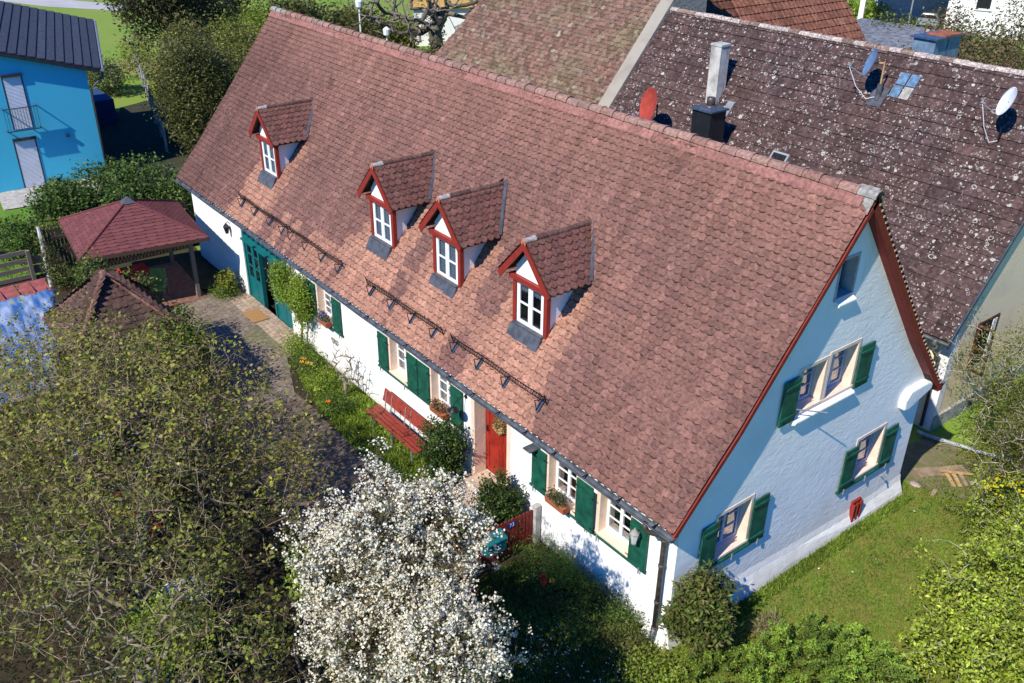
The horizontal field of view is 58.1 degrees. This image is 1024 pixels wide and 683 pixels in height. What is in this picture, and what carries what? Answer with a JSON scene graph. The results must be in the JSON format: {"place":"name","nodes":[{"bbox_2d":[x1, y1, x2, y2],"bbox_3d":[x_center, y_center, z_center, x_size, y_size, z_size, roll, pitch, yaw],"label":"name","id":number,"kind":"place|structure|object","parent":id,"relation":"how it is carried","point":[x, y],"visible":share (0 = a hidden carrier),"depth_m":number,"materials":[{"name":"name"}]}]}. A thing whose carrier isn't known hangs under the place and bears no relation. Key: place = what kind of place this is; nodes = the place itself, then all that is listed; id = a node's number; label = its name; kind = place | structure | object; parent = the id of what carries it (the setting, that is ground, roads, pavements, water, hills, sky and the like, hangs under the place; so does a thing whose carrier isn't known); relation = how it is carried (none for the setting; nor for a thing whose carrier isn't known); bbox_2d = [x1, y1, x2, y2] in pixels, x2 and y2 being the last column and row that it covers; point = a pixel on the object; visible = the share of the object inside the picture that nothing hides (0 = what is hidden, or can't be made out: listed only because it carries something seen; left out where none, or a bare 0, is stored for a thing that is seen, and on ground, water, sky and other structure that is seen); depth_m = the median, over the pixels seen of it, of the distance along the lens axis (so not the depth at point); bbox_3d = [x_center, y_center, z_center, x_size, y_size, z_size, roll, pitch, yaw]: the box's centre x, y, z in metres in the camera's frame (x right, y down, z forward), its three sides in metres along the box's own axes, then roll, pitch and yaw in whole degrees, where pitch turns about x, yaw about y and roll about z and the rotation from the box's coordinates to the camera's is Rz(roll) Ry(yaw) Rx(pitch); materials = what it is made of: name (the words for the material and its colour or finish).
{"place":"outdoors","nodes":[
{"label":"outdoors","id":0,"kind":"place"},
{"bbox_2d":[0,204,43,279],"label":"lawn","id":1,"kind":"structure","parent":0,"point":[4,214],"depth_m":36.25,"materials":[{"name":"green plant"}]},
{"bbox_2d":[0,209,45,264],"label":"shrub","id":2,"kind":"object","parent":1,"relation":"on","point":[30,247],"visible":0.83,"depth_m":33.17,"materials":[{"name":"green plant"}]},
{"bbox_2d":[0,178,97,209],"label":"terrace","id":3,"kind":"structure","parent":0,"point":[12,199],"depth_m":39.27,"materials":[{"name":"concrete"}]},
{"bbox_2d":[0,0,125,9],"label":"road","id":4,"kind":"structure","parent":0,"point":[72,4],"depth_m":84.19,"materials":[{"name":"grey asphalt"}]},
{"bbox_2d":[29,100,221,292],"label":"shaded yard","id":5,"kind":"structure","parent":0,"point":[133,129],"depth_m":45.45,"materials":[{"name":"black plant"}]},
{"bbox_2d":[22,176,98,246],"bbox_3d":[-16.873,-4.938,34.920,2.924,2.463,3.132,-20,35,-33],"label":"laurel","id":6,"kind":"object","parent":5,"relation":"on","point":[47,207],"visible":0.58,"depth_m":34.50,"materials":[{"name":"green plant"}]},
{"bbox_2d":[89,88,117,125],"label":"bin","id":7,"kind":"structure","parent":5,"relation":"on","point":[105,108],"depth_m":49.19,"materials":[{"name":"blue plastic"}]},
{"bbox_2d":[67,154,146,205],"bbox_3d":[-16.164,-6.077,36.678,3.308,2.783,2.975,-20,35,-33],"label":"laurel","id":8,"kind":"object","parent":5,"relation":"on","point":[89,182],"visible":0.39,"depth_m":36.15,"materials":[{"name":"green plant"}]},
{"bbox_2d":[42,200,188,276],"bbox_3d":[-13.983,-3.701,33.099,5.000,1.860,0.080,-20,35,-33],"label":"wooden fence","id":9,"kind":"object","parent":5,"relation":"on","point":[57,237],"visible":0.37,"depth_m":32.25,"materials":[{"name":"brown wood"}]},
{"bbox_2d":[84,171,166,239],"bbox_3d":[-14.205,-4.903,34.548,2.999,2.838,2.827,-20,35,-33],"label":"laurel","id":10,"kind":"object","parent":5,"relation":"on","point":[118,192],"visible":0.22,"depth_m":34.16,"materials":[{"name":"green plant"}]},
{"bbox_2d":[58,196,209,306],"bbox_3d":[-12.504,-3.197,30.631,3.925,3.410,4.117,-16,33,-28],"label":"gazebo","id":11,"kind":"object","parent":5,"relation":"on","point":[85,230],"visible":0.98,"depth_m":29.65,"materials":[{"name":"red tile"}]},
{"bbox_2d":[89,150,187,206],"bbox_3d":[-14.483,-5.852,35.878,3.378,3.136,3.508,9,30,15],"label":"laurel","id":12,"kind":"object","parent":5,"relation":"on","point":[151,174],"visible":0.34,"depth_m":35.48,"materials":[{"name":"green plant"}]},
{"bbox_2d":[146,167,195,223],"bbox_3d":[-12.447,-5.358,35.282,3.358,2.827,3.004,-4,29,-9],"label":"laurel","id":13,"kind":"object","parent":5,"relation":"on","point":[182,192],"visible":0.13,"depth_m":34.57,"materials":[{"name":"green plant"}]},
{"bbox_2d":[131,2,220,133],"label":"conifer","id":14,"kind":"object","parent":5,"relation":"on","point":[176,30],"visible":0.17,"depth_m":44.65,"materials":[{"name":"green plant"}]},
{"bbox_2d":[143,24,242,161],"bbox_3d":[-13.974,-10.795,41.168,4.436,6.694,4.577,11,30,17],"label":"conifer","id":15,"kind":"object","parent":5,"relation":"on","point":[204,71],"visible":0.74,"depth_m":40.00,"materials":[{"name":"green plant"}]},
{"bbox_2d":[187,4,265,83],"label":"shrub","id":16,"kind":"object","parent":5,"relation":"on","point":[240,34],"visible":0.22,"depth_m":49.33,"materials":[{"name":"green plant"}]},
{"bbox_2d":[0,451,387,682],"bbox_3d":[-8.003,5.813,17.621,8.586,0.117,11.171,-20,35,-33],"label":"tree","id":17,"kind":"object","parent":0,"point":[226,585],"depth_m":18.99,"materials":[{"name":"green plant"}]},
{"bbox_2d":[170,285,300,425],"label":"courtyard paving","id":18,"kind":"structure","parent":0,"point":[274,370],"depth_m":28.48,"materials":[{"name":"stone"}]},
{"bbox_2d":[280,536,325,682],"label":"tree","id":19,"kind":"object","parent":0,"point":[295,629],"visible":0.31,"depth_m":14.82,"materials":[{"name":"green plant"}]},
{"bbox_2d":[0,252,654,682],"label":"garden soil","id":20,"kind":"structure","parent":0,"point":[20,670],"depth_m":19.18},
{"bbox_2d":[0,250,45,284],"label":"plank fence","id":21,"kind":"object","parent":20,"relation":"on","point":[31,261],"visible":0.82,"depth_m":31.80,"materials":[{"name":"grey wood"}]},
{"bbox_2d":[0,278,51,433],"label":"lean to","id":22,"kind":"object","parent":20,"relation":"on","point":[35,286],"visible":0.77,"depth_m":27.75,"materials":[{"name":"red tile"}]},
{"bbox_2d":[0,289,60,403],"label":"tarpaulin","id":23,"kind":"object","parent":22,"relation":"on","point":[39,298],"visible":0.45,"depth_m":26.30,"materials":[{"name":"blue plastic"}]},
{"bbox_2d":[36,226,77,289],"bbox_3d":[-15.403,-2.689,31.184,1.184,2.297,1.606,-8,30,-15],"label":"ivy post","id":24,"kind":"object","parent":20,"relation":"on","point":[53,272],"visible":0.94,"depth_m":31.26,"materials":[{"name":"green plant"}]},
{"bbox_2d":[0,284,164,497],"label":"fruit tree","id":25,"kind":"object","parent":20,"relation":"on","point":[34,353],"visible":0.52,"depth_m":19.98,"materials":[{"name":"green plant"}]},
{"bbox_2d":[42,268,187,414],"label":"oven house","id":26,"kind":"structure","parent":20,"relation":"on","point":[107,290],"depth_m":24.38,"materials":[{"name":"brown tile"}]},
{"bbox_2d":[64,247,218,418],"bbox_3d":[-9.822,-0.403,25.136,3.160,4.029,5.582,-20,35,-33],"label":"ivy","id":27,"kind":"object","parent":26,"relation":"attached to","point":[190,335],"visible":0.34,"depth_m":24.63,"materials":[{"name":"green plant"}]},
{"bbox_2d":[0,407,321,682],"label":"fruit tree","id":28,"kind":"object","parent":20,"relation":"on","point":[68,582],"visible":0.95,"depth_m":15.49,"materials":[{"name":"green plant"}]},
{"bbox_2d":[112,577,227,682],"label":"shrub","id":29,"kind":"object","parent":20,"relation":"on","point":[136,616],"visible":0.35,"depth_m":16.26,"materials":[{"name":"green plant"}]},
{"bbox_2d":[264,259,316,344],"bbox_3d":[-6.588,-1.093,27.531,0.861,2.829,2.614,-20,35,-33],"label":"climbing plant","id":30,"kind":"object","parent":20,"relation":"on","point":[283,282],"visible":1,"depth_m":27.11,"materials":[{"name":"green plant"}]},
{"bbox_2d":[273,326,314,361],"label":"bed plant","id":31,"kind":"object","parent":20,"relation":"on","point":[290,344],"visible":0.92,"depth_m":27.48,"materials":[{"name":"green plant"}]},
{"bbox_2d":[299,364,342,396],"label":"bed plant","id":32,"kind":"object","parent":20,"relation":"on","point":[321,377],"visible":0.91,"depth_m":25.92,"materials":[{"name":"green plant"}]},
{"bbox_2d":[315,382,357,417],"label":"bed plant","id":33,"kind":"object","parent":20,"relation":"on","point":[345,401],"visible":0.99,"depth_m":24.95,"materials":[{"name":"green plant"}]},
{"bbox_2d":[296,340,429,484],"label":"grass","id":34,"kind":"structure","parent":20,"relation":"on","point":[388,454],"depth_m":24.21,"materials":[{"name":"green plant"}]},
{"bbox_2d":[365,388,430,462],"bbox_3d":[-2.864,2.171,23.542,0.603,0.980,2.480,-20,35,-33],"label":"garden bench","id":35,"kind":"object","parent":20,"relation":"on","point":[404,410],"visible":0.76,"depth_m":23.56,"materials":[{"name":"red paint"}]},
{"bbox_2d":[270,433,532,682],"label":"blossom tree","id":36,"kind":"object","parent":20,"relation":"on","point":[418,635],"visible":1,"depth_m":13.66,"materials":[{"name":"white plant"}]},
{"bbox_2d":[414,414,470,491],"bbox_3d":[-1.590,2.569,21.761,1.262,2.074,1.431,-14,32,-25],"label":"shrub","id":37,"kind":"object","parent":20,"relation":"on","point":[435,458],"visible":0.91,"depth_m":21.46,"materials":[{"name":"green plant"}]},
{"bbox_2d":[376,559,648,682],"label":"grass","id":38,"kind":"structure","parent":20,"relation":"on","point":[552,649],"depth_m":17.83,"materials":[{"name":"green plant"}]},
{"bbox_2d":[532,503,540,543],"bbox_3d":[0.531,3.981,20.249,0.140,1.029,0.140,-20,35,-33],"label":"gate post","id":39,"kind":"object","parent":20,"relation":"on","point":[536,516],"visible":0.89,"depth_m":20.16,"materials":[{"name":"concrete"}]},
{"bbox_2d":[458,509,531,577],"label":"picket gate","id":40,"kind":"structure","parent":39,"relation":"attached to","point":[527,526],"depth_m":19.96,"materials":[{"name":"red paint"}]},
{"bbox_2d":[502,529,575,592],"bbox_3d":[0.620,4.515,19.333,1.429,1.049,1.711,-20,35,-33],"label":"bed plant","id":41,"kind":"object","parent":20,"relation":"on","point":[535,556],"visible":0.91,"depth_m":19.26,"materials":[{"name":"green plant"}]},
{"bbox_2d":[509,564,574,624],"bbox_3d":[0.626,5.080,18.667,1.174,0.689,1.766,-20,35,-33],"label":"bed plant","id":42,"kind":"object","parent":20,"relation":"on","point":[538,589],"visible":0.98,"depth_m":18.75,"materials":[{"name":"green plant"}]},
{"bbox_2d":[536,541,589,596],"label":"bed plant","id":43,"kind":"object","parent":20,"relation":"on","point":[567,567],"visible":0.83,"depth_m":19.20,"materials":[{"name":"green plant"}]},
{"bbox_2d":[541,590,613,646],"bbox_3d":[1.276,5.365,18.161,1.091,0.680,1.632,-20,35,-33],"label":"bed plant","id":44,"kind":"object","parent":20,"relation":"on","point":[579,620],"visible":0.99,"depth_m":18.13,"materials":[{"name":"green plant"}]},
{"bbox_2d":[556,554,611,611],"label":"bed plant","id":45,"kind":"object","parent":20,"relation":"on","point":[583,582],"visible":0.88,"depth_m":18.80,"materials":[{"name":"green plant"}]},
{"bbox_2d":[583,576,635,636],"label":"bed plant","id":46,"kind":"object","parent":20,"relation":"on","point":[602,603],"visible":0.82,"depth_m":18.37,"materials":[{"name":"green plant"}]},
{"bbox_2d":[587,613,654,667],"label":"bed plant","id":47,"kind":"object","parent":20,"relation":"on","point":[627,640],"visible":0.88,"depth_m":17.60,"materials":[{"name":"green plant"}]},
{"bbox_2d":[596,595,651,647],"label":"bed plant","id":48,"kind":"object","parent":20,"relation":"on","point":[632,623],"visible":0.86,"depth_m":17.93,"materials":[{"name":"green plant"}]},
{"bbox_2d":[220,393,514,591],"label":"path","id":49,"kind":"structure","parent":0,"point":[340,453],"depth_m":22.85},
{"bbox_2d":[468,466,527,536],"bbox_3d":[-0.356,3.597,20.222,1.398,1.738,1.289,4,29,6],"label":"shrub","id":50,"kind":"object","parent":49,"relation":"on","point":[498,500],"visible":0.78,"depth_m":20.05,"materials":[{"name":"green plant"}]},
{"bbox_2d":[0,0,1023,682],"bbox_3d":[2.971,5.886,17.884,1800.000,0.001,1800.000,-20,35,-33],"label":"ground","id":51,"kind":"structure","parent":0,"point":[106,32],"depth_m":64.58,"materials":[{"name":"green plant"}]},
{"bbox_2d":[0,1,106,192],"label":"blue house","id":52,"kind":"structure","parent":51,"relation":"on","point":[49,126],"depth_m":40.08,"materials":[{"name":"paint"}]},
{"bbox_2d":[0,73,33,129],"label":"shuttered door","id":53,"kind":"structure","parent":52,"relation":"in","point":[13,86],"depth_m":38.76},
{"bbox_2d":[12,136,46,187],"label":"shuttered door","id":54,"kind":"structure","parent":52,"relation":"in","point":[26,148],"depth_m":40.01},
{"bbox_2d":[86,50,134,96],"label":"shrub","id":55,"kind":"object","parent":51,"relation":"on","point":[112,70],"visible":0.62,"depth_m":54.35,"materials":[{"name":"green plant"}]},
{"bbox_2d":[113,36,155,79],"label":"shrub","id":56,"kind":"object","parent":51,"relation":"on","point":[122,50],"visible":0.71,"depth_m":58.06,"materials":[{"name":"green plant"}]},
{"bbox_2d":[94,0,227,58],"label":"larch","id":57,"kind":"object","parent":51,"relation":"on","point":[161,8],"visible":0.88,"depth_m":54.46,"materials":[{"name":"green plant"}]},
{"bbox_2d":[0,303,339,562],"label":"fruit tree","id":58,"kind":"object","parent":51,"relation":"on","point":[153,383],"visible":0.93,"depth_m":18.08,"materials":[{"name":"green plant"}]},
{"bbox_2d":[156,0,269,42],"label":"conifer","id":59,"kind":"object","parent":51,"relation":"on","point":[232,7],"visible":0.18,"depth_m":60.59,"materials":[{"name":"green plant"}]},
{"bbox_2d":[203,0,300,59],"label":"shrub","id":60,"kind":"object","parent":51,"relation":"on","point":[257,20],"visible":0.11,"depth_m":55.76,"materials":[{"name":"green plant"}]},
{"bbox_2d":[239,0,346,31],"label":"conifer","id":61,"kind":"object","parent":51,"relation":"on","point":[301,7],"visible":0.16,"depth_m":61.81,"materials":[{"name":"green plant"}]},
{"bbox_2d":[321,0,403,32],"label":"shrub","id":62,"kind":"object","parent":51,"relation":"on","point":[348,19],"visible":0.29,"depth_m":63.67,"materials":[{"name":"green plant"}]},
{"bbox_2d":[377,15,421,48],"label":"shrub","id":63,"kind":"object","parent":51,"relation":"on","point":[399,38],"visible":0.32,"depth_m":61.87,"materials":[{"name":"green plant"}]},
{"bbox_2d":[348,0,478,52],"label":"old tree","id":64,"kind":"object","parent":51,"relation":"on","point":[438,15],"visible":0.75,"depth_m":60.85,"materials":[{"name":"brown plant"}]},
{"bbox_2d":[409,0,476,45],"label":"house","id":65,"kind":"structure","parent":51,"relation":"on","point":[451,24],"depth_m":68.29,"materials":[{"name":"paint"}]},
{"bbox_2d":[173,6,944,649],"bbox_3d":[-1.079,-3.321,26.117,9.035,8.800,24.176,-20,35,-33],"label":"farmhouse","id":66,"kind":"object","parent":51,"relation":"on","point":[683,352],"visible":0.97,"depth_m":19.48,"materials":[{"name":"brown tile"}]},
{"bbox_2d":[387,336,408,385],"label":"window","id":67,"kind":"structure","parent":66,"relation":"in","point":[395,369],"depth_m":23.92,"materials":[{"name":"white paint"}]},
{"bbox_2d":[428,367,453,419],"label":"window","id":68,"kind":"structure","parent":66,"relation":"in","point":[435,379],"depth_m":22.57,"materials":[{"name":"white paint"}]},
{"bbox_2d":[486,409,506,482],"bbox_3d":[-0.245,2.353,21.283,0.114,2.160,1.230,-20,35,-33],"label":"front door","id":69,"kind":"structure","parent":66,"relation":"in","point":[496,446],"depth_m":21.55,"materials":[{"name":"red paint"}]},
{"bbox_2d":[546,453,580,516],"bbox_3d":[1.171,2.885,19.223,0.387,1.190,1.080,-20,35,-33],"label":"window","id":70,"kind":"structure","parent":66,"relation":"in","point":[568,478],"depth_m":19.46,"materials":[{"name":"white paint"}]},
{"bbox_2d":[594,491,635,556],"bbox_3d":[2.136,3.489,18.135,0.387,1.190,1.070,-20,35,-33],"label":"window","id":71,"kind":"structure","parent":66,"relation":"in","point":[620,520],"depth_m":18.39,"materials":[{"name":"white paint"}]},
{"bbox_2d":[714,493,754,561],"bbox_3d":[4.113,3.521,17.861,1.110,1.180,0.437,-20,35,-33],"label":"window","id":72,"kind":"structure","parent":66,"relation":"in","point":[724,519],"depth_m":18.07,"materials":[{"name":"white paint"}]},
{"bbox_2d":[796,355,829,415],"bbox_3d":[5.528,0.772,17.588,0.940,1.060,0.437,-20,35,-33],"label":"window","id":73,"kind":"structure","parent":66,"relation":"in","point":[808,400],"depth_m":17.76,"materials":[{"name":"white paint"}]},
{"bbox_2d":[821,338,861,402],"bbox_3d":[6.306,0.482,18.118,1.010,1.120,0.437,-20,35,-33],"label":"window","id":74,"kind":"structure","parent":66,"relation":"in","point":[852,349],"depth_m":18.27,"materials":[{"name":"white paint"}]},
{"bbox_2d":[833,251,861,308],"bbox_3d":[6.029,-1.133,16.805,0.630,1.014,0.350,-20,35,-33],"label":"window","id":75,"kind":"structure","parent":66,"relation":"in","point":[844,290],"depth_m":16.90,"materials":[{"name":"blue glass"}]},
{"bbox_2d":[851,422,887,481],"bbox_3d":[7.686,2.360,20.388,1.120,1.160,0.437,-20,35,-33],"label":"window","id":76,"kind":"structure","parent":66,"relation":"in","point":[878,434],"depth_m":20.61,"materials":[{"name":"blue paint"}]},
{"bbox_2d":[435,0,706,107],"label":"barn","id":77,"kind":"structure","parent":51,"relation":"on","point":[590,50],"depth_m":35.57,"materials":[{"name":"tile"}]},
{"bbox_2d":[614,637,711,682],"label":"shrub","id":78,"kind":"object","parent":51,"relation":"on","point":[654,676],"visible":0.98,"depth_m":16.96,"materials":[{"name":"green plant"}]},
{"bbox_2d":[706,0,865,41],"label":"house","id":79,"kind":"structure","parent":51,"relation":"on","point":[835,18],"depth_m":38.41,"materials":[{"name":"tile"}]},
{"bbox_2d":[611,7,1023,431],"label":"neighbour house","id":80,"kind":"structure","parent":51,"relation":"on","point":[909,139],"depth_m":25.66,"materials":[{"name":"brown tile"}]},
{"bbox_2d":[632,87,657,120],"bbox_3d":[4.424,-7.199,30.349,0.823,2.257,0.878,14,31,23],"label":"satellite dish","id":81,"kind":"object","parent":80,"relation":"attached to","point":[648,105],"visible":0.84,"depth_m":30.21,"materials":[{"name":"red paint"}]},
{"bbox_2d":[966,313,1000,376],"bbox_3d":[12.395,0.026,24.311,1.260,1.350,0.451,-39,48,-50],"label":"window","id":82,"kind":"structure","parent":80,"relation":"in","point":[988,322],"depth_m":24.21,"materials":[{"name":"white paint"}]},
{"bbox_2d":[980,87,1016,143],"bbox_3d":[12.338,-5.704,23.451,0.724,1.528,0.730,-20,35,-33],"label":"satellite dish","id":83,"kind":"object","parent":80,"relation":"attached to","point":[1006,100],"visible":1,"depth_m":23.39,"materials":[{"name":"metal"}]},
{"bbox_2d":[856,18,924,49],"bbox_3d":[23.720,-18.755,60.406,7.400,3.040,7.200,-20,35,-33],"label":"pavement","id":84,"kind":"structure","parent":51,"relation":"on","point":[893,34],"depth_m":59.87,"materials":[{"name":"grey stone"}]},
{"bbox_2d":[857,0,1023,39],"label":"white house","id":85,"kind":"structure","parent":51,"relation":"on","point":[982,5],"depth_m":74.44,"materials":[{"name":"paint"}]},
{"bbox_2d":[911,0,985,43],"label":"shrub","id":86,"kind":"object","parent":51,"relation":"on","point":[958,22],"visible":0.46,"depth_m":65.43,"materials":[{"name":"green plant"}]},
{"bbox_2d":[900,437,999,500],"bbox_3d":[10.761,3.232,22.909,2.654,0.001,2.457,-20,35,-33],"label":"dirt patch","id":87,"kind":"object","parent":51,"relation":"on","point":[921,453],"visible":0.57,"depth_m":23.26,"materials":[{"name":"brown soil"}]},
{"bbox_2d":[925,9,1016,63],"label":"shrub","id":88,"kind":"object","parent":51,"relation":"on","point":[968,28],"visible":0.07,"depth_m":59.12,"materials":[{"name":"green plant"}]},
{"bbox_2d":[929,18,1023,69],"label":"shrub","id":89,"kind":"object","parent":51,"relation":"on","point":[969,35],"visible":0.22,"depth_m":55.46,"materials":[{"name":"green plant"}]},
{"bbox_2d":[930,297,1023,474],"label":"shrub","id":90,"kind":"object","parent":51,"relation":"on","point":[997,392],"visible":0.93,"depth_m":22.58,"materials":[{"name":"green plant"}]},
{"bbox_2d":[957,31,1023,69],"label":"shrub","id":91,"kind":"object","parent":51,"relation":"on","point":[991,62],"visible":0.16,"depth_m":51.69,"materials":[{"name":"green plant"}]},
{"bbox_2d":[977,0,1023,63],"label":"shrub","id":92,"kind":"object","parent":51,"relation":"on","point":[1009,20],"visible":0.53,"depth_m":64.20,"materials":[{"name":"white plant"}]},
{"bbox_2d":[651,415,1023,682],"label":"lawn","id":93,"kind":"structure","parent":0,"point":[848,592],"depth_m":19.25,"materials":[{"name":"green plant"}]},
{"bbox_2d":[657,558,745,661],"bbox_3d":[3.542,5.077,17.296,1.539,2.042,1.628,15,32,25],"label":"shrub","id":94,"kind":"object","parent":93,"relation":"on","point":[697,616],"visible":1,"depth_m":16.88,"materials":[{"name":"green plant"}]},
{"bbox_2d":[678,639,778,682],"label":"juniper","id":95,"kind":"object","parent":93,"relation":"on","point":[742,655],"visible":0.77,"depth_m":16.86,"materials":[{"name":"green plant"}]},
{"bbox_2d":[729,491,913,620],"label":"grass","id":96,"kind":"structure","parent":93,"relation":"on","point":[888,510],"depth_m":20.10,"materials":[{"name":"green plant"}]},
{"bbox_2d":[742,608,923,682],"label":"juniper","id":97,"kind":"object","parent":93,"relation":"on","point":[841,670],"visible":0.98,"depth_m":16.78,"materials":[{"name":"green plant"}]},
{"bbox_2d":[889,562,1023,682],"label":"shrub","id":98,"kind":"object","parent":93,"relation":"on","point":[971,627],"visible":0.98,"depth_m":16.54,"materials":[{"name":"green plant"}]},
{"bbox_2d":[902,462,1023,679],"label":"shrub","id":99,"kind":"object","parent":93,"relation":"on","point":[1001,557],"visible":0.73,"depth_m":18.18,"materials":[{"name":"green plant"}]},
{"bbox_2d":[940,477,1023,547],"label":"shrub","id":100,"kind":"object","parent":93,"relation":"on","point":[972,514],"visible":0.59,"depth_m":20.68,"materials":[{"name":"green plant"}]},
{"bbox_2d":[953,371,1023,497],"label":"shrub","id":101,"kind":"object","parent":93,"relation":"on","point":[1012,435],"visible":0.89,"depth_m":21.43,"materials":[{"name":"green plant"}]},
{"bbox_2d":[975,463,1023,517],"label":"forsythia","id":102,"kind":"object","parent":93,"relation":"on","point":[998,489],"visible":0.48,"depth_m":21.05,"materials":[{"name":"yellow plant"}]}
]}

